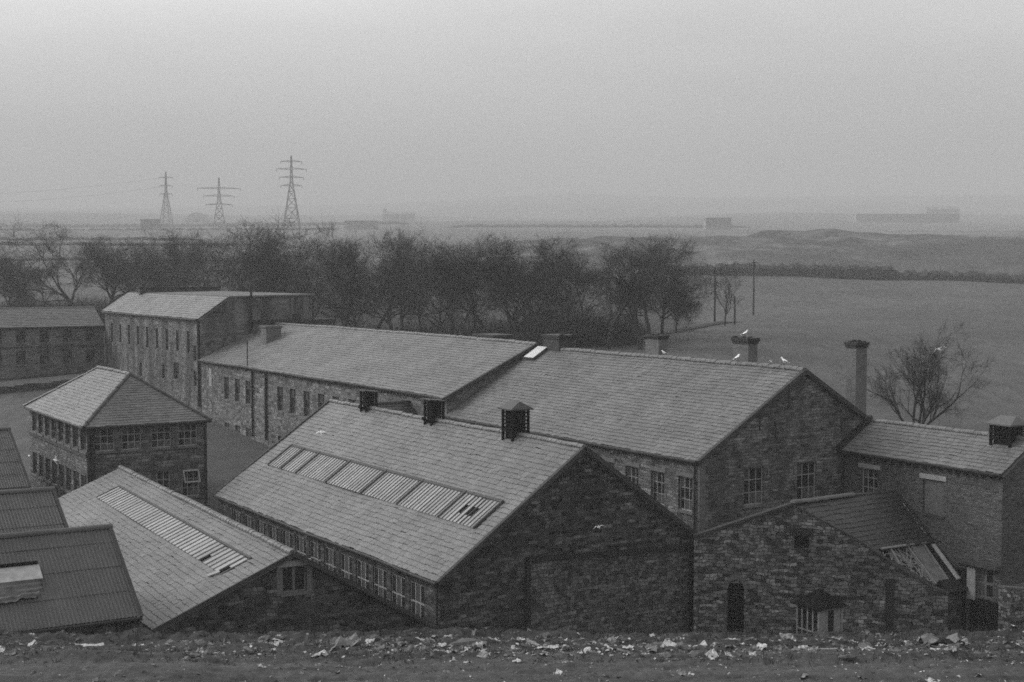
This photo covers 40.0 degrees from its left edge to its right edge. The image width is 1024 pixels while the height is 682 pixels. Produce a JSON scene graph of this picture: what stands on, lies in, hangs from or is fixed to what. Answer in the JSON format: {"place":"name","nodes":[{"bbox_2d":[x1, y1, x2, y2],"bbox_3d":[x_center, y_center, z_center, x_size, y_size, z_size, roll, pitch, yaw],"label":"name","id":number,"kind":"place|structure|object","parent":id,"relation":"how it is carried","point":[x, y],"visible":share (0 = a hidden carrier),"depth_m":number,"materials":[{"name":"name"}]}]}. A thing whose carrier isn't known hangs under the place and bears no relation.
{"place":"outdoors","nodes":[
{"label":"outdoors","id":0,"kind":"place"},
{"bbox_2d":[0,373,83,386],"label":"lane","id":1,"kind":"structure","parent":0,"point":[33,380],"depth_m":157.93,"materials":[{"name":"asphalt"}]},
{"bbox_2d":[207,420,269,511],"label":"yard","id":2,"kind":"structure","parent":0,"point":[231,453],"depth_m":117.93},
{"bbox_2d":[0,193,1023,486],"bbox_3d":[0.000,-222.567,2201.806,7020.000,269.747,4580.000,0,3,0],"label":"terrain","id":3,"kind":"structure","parent":0,"point":[812,323],"depth_m":381.62,"materials":[{"name":"plant"}]},
{"bbox_2d":[0,427,30,489],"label":"corrugated shed","id":4,"kind":"structure","parent":3,"relation":"on","point":[13,474],"depth_m":94.82,"materials":[{"name":"grey metal"}]},
{"bbox_2d":[0,243,45,306],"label":"bare tree","id":5,"kind":"object","parent":3,"relation":"on","point":[2,269],"visible":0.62,"depth_m":214.95,"materials":[{"name":"black plant"}]},
{"bbox_2d":[0,260,47,305],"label":"bare tree","id":6,"kind":"object","parent":3,"relation":"on","point":[12,297],"visible":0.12,"depth_m":222.72,"materials":[{"name":"black plant"}]},
{"bbox_2d":[0,486,68,532],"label":"corrugated shed","id":7,"kind":"structure","parent":3,"relation":"on","point":[29,509],"depth_m":69.30,"materials":[{"name":"grey metal"}]},
{"bbox_2d":[0,379,70,393],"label":"yard wall","id":8,"kind":"structure","parent":3,"relation":"on","point":[26,387],"depth_m":152.87,"materials":[{"name":"black stone"}]},
{"bbox_2d":[0,214,83,307],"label":"bare tree","id":9,"kind":"object","parent":3,"relation":"on","point":[63,294],"visible":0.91,"depth_m":206.99,"materials":[{"name":"black plant"}]},
{"bbox_2d":[28,254,67,305],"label":"bare tree","id":10,"kind":"object","parent":3,"relation":"on","point":[47,276],"visible":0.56,"depth_m":223.00,"materials":[{"name":"black plant"}]},
{"bbox_2d":[0,306,104,377],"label":"range","id":11,"kind":"structure","parent":3,"relation":"on","point":[42,340],"depth_m":162.43,"materials":[{"name":"stone"}]},
{"bbox_2d":[0,523,143,634],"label":"corrugated shed","id":12,"kind":"structure","parent":3,"relation":"on","point":[82,573],"depth_m":57.38,"materials":[{"name":"black metal"}]},
{"bbox_2d":[0,579,41,602],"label":"torn sheeting","id":13,"kind":"object","parent":12,"relation":"hanging from","point":[15,591],"visible":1,"depth_m":56.10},
{"bbox_2d":[35,232,136,304],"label":"bare tree","id":14,"kind":"object","parent":3,"relation":"on","point":[78,281],"visible":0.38,"depth_m":233.78,"materials":[{"name":"black plant"}]},
{"bbox_2d":[68,292,115,324],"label":"leafless bush","id":15,"kind":"object","parent":3,"relation":"on","point":[98,306],"visible":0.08,"depth_m":206.52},
{"bbox_2d":[0,236,199,240],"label":"hedge","id":16,"kind":"object","parent":3,"relation":"on","point":[95,238],"visible":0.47,"depth_m":692.11,"materials":[{"name":"plant"}]},
{"bbox_2d":[60,234,145,294],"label":"bare tree","id":17,"kind":"object","parent":3,"relation":"on","point":[117,268],"visible":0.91,"depth_m":217.28,"materials":[{"name":"black plant"}]},
{"bbox_2d":[23,365,211,506],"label":"hipped building","id":18,"kind":"structure","parent":3,"relation":"on","point":[95,423],"depth_m":93.92,"materials":[{"name":"stone"}]},
{"bbox_2d":[94,428,116,453],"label":"window","id":19,"kind":"structure","parent":18,"relation":"in","point":[104,438],"depth_m":91.19,"materials":[{"name":"grey glass"}]},
{"bbox_2d":[120,427,142,451],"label":"window","id":20,"kind":"structure","parent":18,"relation":"in","point":[131,436],"depth_m":92.09,"materials":[{"name":"grey glass"}]},
{"bbox_2d":[151,470,169,488],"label":"window","id":21,"kind":"structure","parent":18,"relation":"in","point":[161,477],"depth_m":93.30,"materials":[{"name":"grey glass"}]},
{"bbox_2d":[150,425,172,450],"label":"window","id":22,"kind":"structure","parent":18,"relation":"in","point":[160,434],"depth_m":93.12,"materials":[{"name":"grey glass"}]},
{"bbox_2d":[177,423,199,448],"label":"window","id":23,"kind":"structure","parent":18,"relation":"in","point":[187,432],"depth_m":94.08,"materials":[{"name":"grey glass"}]},
{"bbox_2d":[182,470,201,497],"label":"window","id":24,"kind":"structure","parent":18,"relation":"in","point":[188,489],"depth_m":94.33,"materials":[{"name":"grey glass"}]},
{"bbox_2d":[59,234,192,304],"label":"bare tree","id":25,"kind":"object","parent":3,"relation":"on","point":[112,295],"visible":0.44,"depth_m":222.81,"materials":[{"name":"black plant"}]},
{"bbox_2d":[0,242,257,245],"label":"hedge","id":26,"kind":"object","parent":3,"relation":"on","point":[29,244],"visible":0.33,"depth_m":538.66,"materials":[{"name":"plant"}]},
{"bbox_2d":[140,219,160,229],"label":"house","id":27,"kind":"structure","parent":3,"relation":"on","point":[148,224],"depth_m":992.70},
{"bbox_2d":[122,234,187,294],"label":"bare tree","id":28,"kind":"object","parent":3,"relation":"on","point":[141,275],"visible":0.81,"depth_m":212.65,"materials":[{"name":"black plant"}]},
{"bbox_2d":[159,172,173,228],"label":"pylon","id":29,"kind":"object","parent":3,"relation":"on","point":[166,193],"visible":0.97,"depth_m":1244.38,"materials":[{"name":"metal"}]},
{"bbox_2d":[123,224,236,293],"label":"bare tree","id":30,"kind":"object","parent":3,"relation":"on","point":[173,246],"visible":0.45,"depth_m":220.03,"materials":[{"name":"black plant"}]},
{"bbox_2d":[184,212,212,222],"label":"hangar","id":31,"kind":"structure","parent":3,"relation":"on","point":[196,217],"depth_m":1794.57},
{"bbox_2d":[59,227,339,229],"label":"hedge","id":32,"kind":"object","parent":3,"relation":"on","point":[237,228],"visible":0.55,"depth_m":1021.56,"materials":[{"name":"plant"}]},
{"bbox_2d":[0,220,410,227],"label":"hedge","id":33,"kind":"object","parent":3,"relation":"on","point":[35,224],"visible":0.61,"depth_m":1366.89,"materials":[{"name":"plant"}]},
{"bbox_2d":[148,227,269,286],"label":"bare tree","id":34,"kind":"object","parent":3,"relation":"on","point":[200,260],"visible":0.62,"depth_m":205.94,"materials":[{"name":"black plant"}]},
{"bbox_2d":[101,284,335,411],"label":"stone mill building","id":35,"kind":"structure","parent":3,"relation":"on","point":[164,338],"depth_m":142.92,"materials":[{"name":"stone"}]},
{"bbox_2d":[197,178,240,228],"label":"pylon","id":36,"kind":"object","parent":3,"relation":"on","point":[220,203],"visible":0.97,"depth_m":1094.46,"materials":[{"name":"metal"}]},
{"bbox_2d":[158,208,312,291],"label":"bare tree","id":37,"kind":"object","parent":3,"relation":"on","point":[248,245],"visible":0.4,"depth_m":194.12,"materials":[{"name":"black plant"}]},
{"bbox_2d":[181,223,309,291],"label":"bare tree","id":38,"kind":"object","parent":3,"relation":"on","point":[221,274],"visible":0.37,"depth_m":197.25,"materials":[{"name":"black plant"}]},
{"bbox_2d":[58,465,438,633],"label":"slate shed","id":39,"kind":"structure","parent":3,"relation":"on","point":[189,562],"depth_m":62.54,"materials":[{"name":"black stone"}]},
{"bbox_2d":[276,558,311,596],"bbox_3d":[-9.418,10.221,60.834,1.620,1.510,0.240,-2,3,-29],"label":"window","id":40,"kind":"structure","parent":39,"relation":"in","point":[291,575],"depth_m":60.86,"materials":[{"name":"grey glass"}]},
{"bbox_2d":[208,225,317,292],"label":"bare tree","id":41,"kind":"object","parent":3,"relation":"on","point":[262,268],"visible":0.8,"depth_m":184.10,"materials":[{"name":"black plant"}]},
{"bbox_2d":[226,222,333,317],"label":"bare tree","id":42,"kind":"object","parent":3,"relation":"on","point":[317,246],"visible":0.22,"depth_m":196.48,"materials":[{"name":"black plant"}]},
{"bbox_2d":[276,156,306,229],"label":"pylon","id":43,"kind":"object","parent":3,"relation":"on","point":[293,189],"visible":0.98,"depth_m":994.56,"materials":[{"name":"metal"}]},
{"bbox_2d":[267,235,373,318],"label":"bare tree","id":44,"kind":"object","parent":3,"relation":"on","point":[309,274],"visible":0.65,"depth_m":179.84,"materials":[{"name":"black plant"}]},
{"bbox_2d":[275,237,419,327],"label":"bare tree","id":45,"kind":"object","parent":3,"relation":"on","point":[347,308],"visible":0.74,"depth_m":174.92,"materials":[{"name":"black plant"}]},
{"bbox_2d":[310,218,384,326],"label":"bare tree","id":46,"kind":"object","parent":3,"relation":"on","point":[351,255],"visible":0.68,"depth_m":178.71,"materials":[{"name":"black plant"}]},
{"bbox_2d":[345,221,378,229],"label":"shed","id":47,"kind":"structure","parent":3,"relation":"on","point":[360,225],"depth_m":1089.93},
{"bbox_2d":[198,322,542,446],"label":"building","id":48,"kind":"structure","parent":3,"relation":"on","point":[269,385],"depth_m":115.77,"materials":[{"name":"stone"}]},
{"bbox_2d":[358,400,417,414],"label":"link building","id":49,"kind":"structure","parent":3,"relation":"on","point":[405,406],"depth_m":98.14,"materials":[{"name":"stone"}]},
{"bbox_2d":[321,259,461,329],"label":"bare tree","id":50,"kind":"object","parent":3,"relation":"on","point":[388,317],"visible":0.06,"depth_m":194.36,"materials":[{"name":"black plant"}]},
{"bbox_2d":[382,208,414,221],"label":"mill","id":51,"kind":"object","parent":3,"relation":"on","point":[397,216],"visible":0.91,"depth_m":1887.20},
{"bbox_2d":[358,221,452,331],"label":"bare tree","id":52,"kind":"object","parent":3,"relation":"on","point":[398,257],"visible":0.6,"depth_m":177.00,"materials":[{"name":"black plant"}]},
{"bbox_2d":[365,316,450,332],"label":"leafless bush","id":53,"kind":"object","parent":3,"relation":"on","point":[404,327],"visible":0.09,"depth_m":173.32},
{"bbox_2d":[340,235,487,330],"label":"bare tree","id":54,"kind":"object","parent":3,"relation":"on","point":[401,320],"visible":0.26,"depth_m":183.53,"materials":[{"name":"black plant"}]},
{"bbox_2d":[364,215,480,330],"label":"bare tree","id":55,"kind":"object","parent":3,"relation":"on","point":[381,248],"visible":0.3,"depth_m":186.32,"materials":[{"name":"black plant"}]},
{"bbox_2d":[364,230,489,333],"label":"bare tree","id":56,"kind":"object","parent":3,"relation":"on","point":[423,300],"visible":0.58,"depth_m":168.62,"materials":[{"name":"black plant"}]},
{"bbox_2d":[212,389,696,633],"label":"long shed","id":57,"kind":"structure","parent":3,"relation":"on","point":[433,516],"depth_m":70.25,"materials":[{"name":"black stone"}]},
{"bbox_2d":[296,535,305,556],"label":"window","id":58,"kind":"structure","parent":57,"relation":"in","point":[300,541],"depth_m":78.13,"materials":[{"name":"grey glass"}]},
{"bbox_2d":[310,540,320,564],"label":"window","id":59,"kind":"structure","parent":57,"relation":"in","point":[314,547],"depth_m":76.51,"materials":[{"name":"grey glass"}]},
{"bbox_2d":[325,546,335,572],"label":"window","id":60,"kind":"structure","parent":57,"relation":"in","point":[330,554],"depth_m":74.81,"materials":[{"name":"grey glass"}]},
{"bbox_2d":[341,553,351,580],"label":"window","id":61,"kind":"structure","parent":57,"relation":"in","point":[346,561],"depth_m":73.09,"materials":[{"name":"grey glass"}]},
{"bbox_2d":[357,559,368,589],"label":"window","id":62,"kind":"structure","parent":57,"relation":"in","point":[362,567],"depth_m":71.40,"materials":[{"name":"grey glass"}]},
{"bbox_2d":[374,566,385,597],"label":"window","id":63,"kind":"structure","parent":57,"relation":"in","point":[379,574],"depth_m":69.76,"materials":[{"name":"grey glass"}]},
{"bbox_2d":[392,573,404,607],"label":"window","id":64,"kind":"structure","parent":57,"relation":"in","point":[398,583],"depth_m":68.05,"materials":[{"name":"grey glass"}]},
{"bbox_2d":[411,581,424,617],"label":"window","id":65,"kind":"structure","parent":57,"relation":"in","point":[417,590],"depth_m":66.37,"materials":[{"name":"grey glass"}]},
{"bbox_2d":[393,236,518,329],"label":"bare tree","id":66,"kind":"object","parent":3,"relation":"on","point":[459,310],"visible":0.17,"depth_m":172.87,"materials":[{"name":"black plant"}]},
{"bbox_2d":[422,313,498,335],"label":"leafless bush","id":67,"kind":"object","parent":3,"relation":"on","point":[455,330],"visible":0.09,"depth_m":159.27,"materials":[{"name":"plant"}]},
{"bbox_2d":[419,229,505,334],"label":"bare tree","id":68,"kind":"object","parent":3,"relation":"on","point":[439,281],"visible":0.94,"depth_m":160.66,"materials":[{"name":"black plant"}]},
{"bbox_2d":[415,231,529,329],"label":"bare tree","id":69,"kind":"object","parent":3,"relation":"on","point":[469,286],"visible":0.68,"depth_m":162.79,"materials":[{"name":"black plant"}]},
{"bbox_2d":[472,333,514,339],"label":"outhouse","id":70,"kind":"structure","parent":3,"relation":"on","point":[495,335],"depth_m":118.50,"materials":[{"name":"black stone"}]},
{"bbox_2d":[442,237,555,325],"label":"bare tree","id":71,"kind":"object","parent":3,"relation":"on","point":[504,278],"visible":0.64,"depth_m":162.43,"materials":[{"name":"black plant"}]},
{"bbox_2d":[450,304,550,341],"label":"leafless bush","id":72,"kind":"object","parent":3,"relation":"on","point":[500,322],"visible":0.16,"depth_m":159.54,"materials":[{"name":"plant"}]},
{"bbox_2d":[495,321,547,343],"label":"leafless bush","id":73,"kind":"object","parent":3,"relation":"on","point":[524,339],"visible":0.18,"depth_m":156.67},
{"bbox_2d":[448,229,603,329],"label":"bare tree","id":74,"kind":"object","parent":3,"relation":"on","point":[521,310],"visible":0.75,"depth_m":161.28,"materials":[{"name":"black plant"}]},
{"bbox_2d":[496,294,605,346],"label":"leafless bush","id":75,"kind":"object","parent":3,"relation":"on","point":[536,330],"visible":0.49,"depth_m":157.75,"materials":[{"name":"plant"}]},
{"bbox_2d":[519,228,588,319],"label":"bare tree","id":76,"kind":"object","parent":3,"relation":"on","point":[552,294],"visible":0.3,"depth_m":168.44,"materials":[{"name":"black plant"}]},
{"bbox_2d":[522,237,612,315],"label":"bare tree","id":77,"kind":"object","parent":3,"relation":"on","point":[561,266],"visible":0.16,"depth_m":172.79,"materials":[{"name":"black plant"}]},
{"bbox_2d":[546,245,610,318],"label":"bare tree","id":78,"kind":"object","parent":3,"relation":"on","point":[580,280],"visible":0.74,"depth_m":163.61,"materials":[{"name":"grey plant"}]},
{"bbox_2d":[445,223,751,227],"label":"hedge","id":79,"kind":"object","parent":3,"relation":"on","point":[614,225],"visible":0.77,"depth_m":1274.52,"materials":[{"name":"plant"}]},
{"bbox_2d":[539,301,661,346],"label":"leafless bush","id":80,"kind":"object","parent":3,"relation":"on","point":[615,336],"visible":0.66,"depth_m":158.33,"materials":[{"name":"plant"}]},
{"bbox_2d":[585,240,671,349],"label":"bare tree","id":81,"kind":"object","parent":3,"relation":"on","point":[634,301],"visible":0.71,"depth_m":152.32,"materials":[{"name":"grey plant"}]},
{"bbox_2d":[560,230,701,334],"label":"bare tree","id":82,"kind":"object","parent":3,"relation":"on","point":[646,320],"visible":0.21,"depth_m":172.48,"materials":[{"name":"grey plant"}]},
{"bbox_2d":[583,230,693,348],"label":"bare tree","id":83,"kind":"object","parent":3,"relation":"on","point":[639,263],"visible":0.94,"depth_m":149.76,"materials":[{"name":"black plant"}]},
{"bbox_2d":[445,333,869,531],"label":"gabled mill","id":84,"kind":"object","parent":3,"relation":"on","point":[698,444],"visible":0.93,"depth_m":77.03,"materials":[{"name":"stone"}]},
{"bbox_2d":[624,461,639,485],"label":"window","id":85,"kind":"structure","parent":84,"relation":"in","point":[632,467],"depth_m":77.03,"materials":[{"name":"grey glass"}]},
{"bbox_2d":[649,465,665,506],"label":"window","id":86,"kind":"structure","parent":84,"relation":"in","point":[658,472],"depth_m":75.10,"materials":[{"name":"grey glass"}]},
{"bbox_2d":[676,471,693,514],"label":"window","id":87,"kind":"structure","parent":84,"relation":"in","point":[685,478],"depth_m":73.13,"materials":[{"name":"grey glass"}]},
{"bbox_2d":[742,467,765,508],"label":"window","id":88,"kind":"structure","parent":84,"relation":"in","point":[752,476],"depth_m":74.04,"materials":[{"name":"grey glass"}]},
{"bbox_2d":[797,461,814,498],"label":"window","id":89,"kind":"structure","parent":84,"relation":"in","point":[805,470],"depth_m":76.01,"materials":[{"name":"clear glass"}]},
{"bbox_2d":[594,238,731,338],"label":"bare tree","id":90,"kind":"object","parent":3,"relation":"on","point":[675,294],"visible":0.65,"depth_m":166.63,"materials":[{"name":"grey plant"}]},
{"bbox_2d":[641,263,709,332],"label":"bare tree","id":91,"kind":"object","parent":3,"relation":"on","point":[698,309],"visible":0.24,"depth_m":180.61,"materials":[{"name":"grey plant"}]},
{"bbox_2d":[653,321,737,334],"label":"hedge","id":92,"kind":"object","parent":3,"relation":"on","point":[698,326],"visible":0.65,"depth_m":188.60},
{"bbox_2d":[703,218,730,229],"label":"block","id":93,"kind":"structure","parent":3,"relation":"on","point":[717,224],"depth_m":1090.89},
{"bbox_2d":[693,260,746,325],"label":"bare tree","id":94,"kind":"object","parent":3,"relation":"on","point":[728,298],"visible":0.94,"depth_m":192.67,"materials":[{"name":"grey plant"}]},
{"bbox_2d":[791,588,847,634],"bbox_3d":[14.177,13.070,64.954,1.880,3.400,1.880,-2,3,-32],"label":"hut","id":95,"kind":"object","parent":3,"relation":"on","point":[819,609],"visible":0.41,"depth_m":64.47,"materials":[{"name":"grey wood"}]},
{"bbox_2d":[693,490,968,635],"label":"ruined outhouse","id":96,"kind":"structure","parent":3,"relation":"on","point":[761,571],"depth_m":69.96,"materials":[{"name":"stone"}]},
{"bbox_2d":[660,262,1023,283],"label":"hedge","id":97,"kind":"object","parent":3,"relation":"on","point":[813,269],"visible":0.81,"depth_m":342.64,"materials":[{"name":"plant"}]},
{"bbox_2d":[852,214,958,222],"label":"factory","id":98,"kind":"structure","parent":3,"relation":"on","point":[920,218],"depth_m":1586.12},
{"bbox_2d":[836,315,996,424],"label":"bare tree","id":99,"kind":"object","parent":3,"relation":"on","point":[937,398],"visible":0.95,"depth_m":105.54,"materials":[{"name":"black plant"}]},
{"bbox_2d":[836,415,1023,631],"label":"brick house","id":100,"kind":"structure","parent":3,"relation":"on","point":[960,492],"depth_m":70.09,"materials":[{"name":"grey brick"}]},
{"bbox_2d":[858,462,880,491],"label":"window","id":101,"kind":"structure","parent":100,"relation":"in","point":[870,471],"depth_m":75.39,"materials":[{"name":"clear glass"}]},
{"bbox_2d":[919,473,946,518],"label":"boarded window","id":102,"kind":"structure","parent":100,"relation":"in","point":[933,484],"depth_m":71.64,"materials":[{"name":"wood"}]},
{"bbox_2d":[955,567,966,625],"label":"door","id":103,"kind":"structure","parent":100,"relation":"in","point":[962,572],"depth_m":69.91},
{"bbox_2d":[970,566,992,598],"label":"window","id":104,"kind":"structure","parent":100,"relation":"in","point":[984,578],"depth_m":69.07,"materials":[{"name":"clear glass"}]},
{"bbox_2d":[0,621,1023,681],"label":"tip ground","id":105,"kind":"structure","parent":0,"point":[106,668],"depth_m":30.31,"materials":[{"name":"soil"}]},
{"bbox_2d":[327,632,360,646],"bbox_3d":[-3.831,6.931,32.367,0.723,0.415,0.497,-1,3,-23],"label":"newspaper wad","id":106,"kind":"object","parent":105,"relation":"on","point":[340,640],"visible":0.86,"depth_m":32.30,"materials":[{"name":"grey paper"}]},
{"bbox_2d":[0,627,1023,681],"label":"litter scatter","id":107,"kind":"object","parent":105,"relation":"on","point":[681,651],"visible":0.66,"depth_m":31.57,"materials":[{"name":"paper"}]},
{"bbox_2d":[917,633,967,644],"bbox_3d":[10.131,7.038,33.183,1.134,0.240,0.573,-1,3,-17],"label":"newspaper wad","id":108,"kind":"object","parent":105,"relation":"on","point":[927,638],"visible":0.92,"depth_m":33.14,"materials":[{"name":"grey paper"}]},
{"bbox_2d":[0,0,1023,208],"label":"sky","id":109,"kind":"structure","parent":0,"point":[379,101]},
{"bbox_2d":[924,206,958,213],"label":"building","id":110,"kind":"structure","parent":0,"point":[941,209],"depth_m":1986.62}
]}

